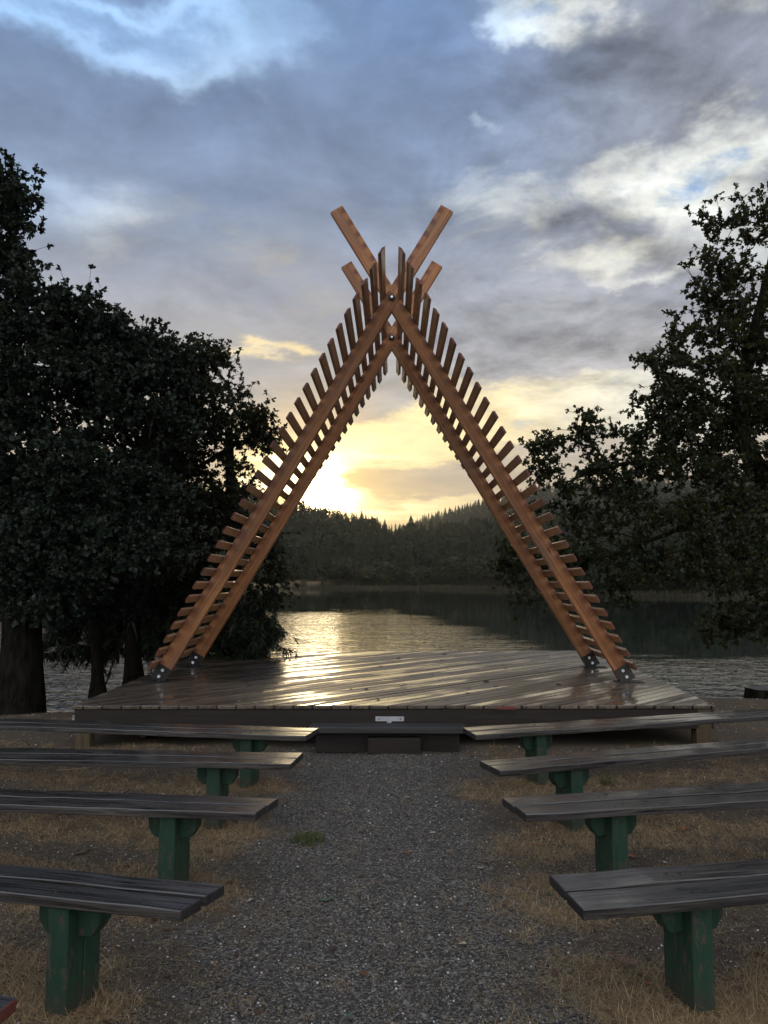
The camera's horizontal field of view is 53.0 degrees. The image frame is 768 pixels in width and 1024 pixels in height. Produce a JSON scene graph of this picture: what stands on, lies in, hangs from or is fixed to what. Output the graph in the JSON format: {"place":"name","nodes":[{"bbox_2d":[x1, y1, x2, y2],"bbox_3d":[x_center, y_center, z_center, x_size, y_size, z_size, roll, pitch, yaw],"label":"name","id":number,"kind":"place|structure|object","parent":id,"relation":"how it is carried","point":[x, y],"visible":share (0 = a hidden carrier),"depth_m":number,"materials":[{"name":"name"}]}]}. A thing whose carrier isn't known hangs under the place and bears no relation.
{"place":"outdoors","nodes":[
{"label":"outdoors","id":0,"kind":"place"},
{"bbox_2d":[0,484,767,1023],"bbox_3d":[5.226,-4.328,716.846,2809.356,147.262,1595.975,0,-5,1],"label":"ground","id":1,"kind":"structure","parent":0,"point":[576,744],"depth_m":4.44,"materials":[{"name":"grey gravel"}]},
{"bbox_2d":[0,995,16,1023],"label":"plank bench","id":2,"kind":"object","parent":1,"relation":"on","point":[8,1006],"visible":1,"depth_m":2.29,"materials":[{"name":"wood"}]},
{"bbox_2d":[56,767,89,770],"bbox_3d":[-2.795,2.312,6.918,0.284,0.010,0.009,2,-5,-19],"label":"stick","id":3,"kind":"object","parent":1,"relation":"on","point":[72,769],"visible":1,"depth_m":6.92,"materials":[{"name":"wood"}]},
{"bbox_2d":[49,495,153,705],"bbox_3d":[-4.598,1.301,12.242,2.023,3.384,1.421,0,-5,1],"label":"slender tree","id":4,"kind":"object","parent":1,"relation":"on","point":[98,683],"visible":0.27,"depth_m":11.99,"materials":[{"name":"green plant"}]},
{"bbox_2d":[0,147,216,714],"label":"oak tree","id":5,"kind":"object","parent":1,"relation":"on","point":[99,361],"visible":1,"depth_m":11.07,"materials":[{"name":"green plant"}]},
{"bbox_2d":[0,864,223,1018],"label":"plank bench","id":6,"kind":"object","parent":1,"relation":"on","point":[77,909],"visible":0.94,"depth_m":3.10,"materials":[{"name":"wood"}]},
{"bbox_2d":[0,789,277,880],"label":"plank bench","id":7,"kind":"object","parent":1,"relation":"on","point":[174,823],"visible":0.92,"depth_m":4.31,"materials":[{"name":"wood"}]},
{"bbox_2d":[138,735,151,738],"bbox_3d":[-2.473,2.481,8.990,0.156,0.160,1.158,-2,-5,19],"label":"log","id":8,"kind":"object","parent":1,"relation":"on","point":[142,736],"visible":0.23,"depth_m":8.44,"materials":[{"name":"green wood"}]},
{"bbox_2d":[0,748,302,830],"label":"plank bench","id":9,"kind":"object","parent":1,"relation":"on","point":[217,772],"visible":0.91,"depth_m":5.45,"materials":[{"name":"wood"}]},
{"bbox_2d":[0,718,318,788],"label":"plank bench","id":10,"kind":"object","parent":1,"relation":"on","point":[250,738],"visible":0.91,"depth_m":6.52,"materials":[{"name":"wood"}]},
{"bbox_2d":[42,428,303,677],"bbox_3d":[-3.907,0.765,13.786,5.064,4.647,2.235,-1,-5,8],"label":"bush","id":11,"kind":"object","parent":1,"relation":"on","point":[241,636],"visible":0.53,"depth_m":13.20,"materials":[{"name":"green plant"}]},
{"bbox_2d":[86,331,300,684],"bbox_3d":[-3.354,-0.109,13.560,3.676,6.328,2.887,-3,-6,30],"label":"oak tree","id":12,"kind":"object","parent":1,"relation":"on","point":[256,421],"visible":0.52,"depth_m":13.34,"materials":[{"name":"green plant"}]},
{"bbox_2d":[299,576,308,586],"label":"fir","id":13,"kind":"object","parent":1,"relation":"on","point":[303,581],"visible":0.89,"depth_m":262.94,"materials":[{"name":"green plant"}]},
{"bbox_2d":[290,829,329,845],"bbox_3d":[-0.501,2.166,5.158,0.280,0.078,0.286,-2,-6,20],"label":"weed tuft","id":14,"kind":"object","parent":1,"relation":"on","point":[313,837],"visible":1,"depth_m":5.15,"materials":[{"name":"green plant"}]},
{"bbox_2d":[71,537,605,586],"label":"undergrowth","id":15,"kind":"object","parent":1,"relation":"on","point":[462,569],"visible":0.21,"depth_m":291.20,"materials":[{"name":"green plant"}]},
{"bbox_2d":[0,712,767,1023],"bbox_3d":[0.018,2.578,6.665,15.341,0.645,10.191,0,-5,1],"label":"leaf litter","id":16,"kind":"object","parent":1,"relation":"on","point":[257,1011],"visible":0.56,"depth_m":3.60,"materials":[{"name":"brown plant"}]},
{"bbox_2d":[309,723,465,754],"bbox_3d":[0.035,2.302,7.801,1.578,0.277,0.260,0,-5,1],"label":"entry step","id":17,"kind":"object","parent":1,"relation":"on","point":[392,738],"visible":0.81,"depth_m":7.79,"materials":[{"name":"grey wood"}]},
{"bbox_2d":[13,464,767,580],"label":"forest","id":18,"kind":"object","parent":1,"relation":"on","point":[340,536],"visible":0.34,"depth_m":348.82,"materials":[{"name":"green plant"}]},
{"bbox_2d":[72,651,714,748],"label":"stage deck","id":19,"kind":"structure","parent":1,"relation":"on","point":[304,690],"depth_m":8.90,"materials":[{"name":"brown wood"}]},
{"bbox_2d":[141,205,644,682],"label":"timber arch","id":20,"kind":"structure","parent":19,"relation":"on","point":[377,323],"depth_m":10.25,"materials":[{"name":"brown wood"}]},
{"bbox_2d":[406,516,415,528],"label":"conifer tree","id":21,"kind":"object","parent":1,"relation":"on","point":[410,518],"visible":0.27,"depth_m":452.97,"materials":[{"name":"green plant"}]},
{"bbox_2d":[109,584,766,597],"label":"reeds","id":22,"kind":"object","parent":1,"relation":"on","point":[633,593],"visible":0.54,"depth_m":221.69,"materials":[{"name":"green plant"}]},
{"bbox_2d":[400,471,754,529],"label":"distant forest","id":23,"kind":"object","parent":1,"relation":"on","point":[476,510],"visible":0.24,"depth_m":924.43,"materials":[{"name":"green plant"}]},
{"bbox_2d":[593,771,618,785],"bbox_3d":[1.901,2.244,6.548,0.242,0.146,0.274,0,-5,1],"label":"weed tuft","id":24,"kind":"object","parent":1,"relation":"on","point":[606,781],"visible":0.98,"depth_m":6.53,"materials":[{"name":"green plant"}]},
{"bbox_2d":[463,709,767,784],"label":"plank bench","id":25,"kind":"object","parent":1,"relation":"on","point":[535,739],"visible":0.91,"depth_m":6.70,"materials":[{"name":"wood"}]},
{"bbox_2d":[480,738,767,832],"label":"plank bench","id":26,"kind":"object","parent":1,"relation":"on","point":[568,773],"visible":0.9,"depth_m":5.45,"materials":[{"name":"wood"}]},
{"bbox_2d":[615,955,638,965],"bbox_3d":[1.090,2.014,3.446,0.110,0.008,0.066,9,11,15],"label":"fallen leaf","id":27,"kind":"object","parent":1,"relation":"on","point":[631,963],"visible":0.92,"depth_m":3.45,"materials":[{"name":"brown plant"}]},
{"bbox_2d":[487,181,767,654],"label":"oak tree","id":28,"kind":"object","parent":1,"relation":"on","point":[746,409],"visible":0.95,"depth_m":13.02,"materials":[{"name":"green plant"}]},
{"bbox_2d":[502,782,767,871],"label":"plank bench","id":29,"kind":"object","parent":1,"relation":"on","point":[609,817],"visible":0.94,"depth_m":4.37,"materials":[{"name":"wood"}]},
{"bbox_2d":[502,533,767,592],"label":"shore woods","id":30,"kind":"object","parent":1,"relation":"on","point":[594,580],"visible":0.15,"depth_m":133.06,"materials":[{"name":"green plant"}]},
{"bbox_2d":[549,858,767,1014],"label":"plank bench","id":31,"kind":"object","parent":1,"relation":"on","point":[684,905],"visible":0.96,"depth_m":3.13,"materials":[{"name":"wood"}]},
{"bbox_2d":[743,686,767,698],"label":"tree stump","id":32,"kind":"object","parent":1,"relation":"on","point":[756,692],"visible":0.64,"depth_m":11.81,"materials":[{"name":"brown wood"}]},
{"bbox_2d":[0,588,767,712],"bbox_3d":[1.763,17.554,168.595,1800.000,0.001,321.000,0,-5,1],"label":"lake water","id":33,"kind":"structure","parent":0,"point":[654,633],"depth_m":35.14,"materials":[{"name":"black liquid"}]},
{"bbox_2d":[0,697,767,1023],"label":"dry grass","id":34,"kind":"structure","parent":0,"point":[624,991],"depth_m":4.00,"materials":[{"name":"brown plant"}]},
{"bbox_2d":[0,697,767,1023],"bbox_3d":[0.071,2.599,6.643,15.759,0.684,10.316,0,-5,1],"label":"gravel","id":35,"kind":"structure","parent":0,"point":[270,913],"depth_m":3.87,"materials":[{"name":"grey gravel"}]},
{"bbox_2d":[0,0,767,533],"label":"sky","id":36,"kind":"structure","parent":0,"point":[200,155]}
]}

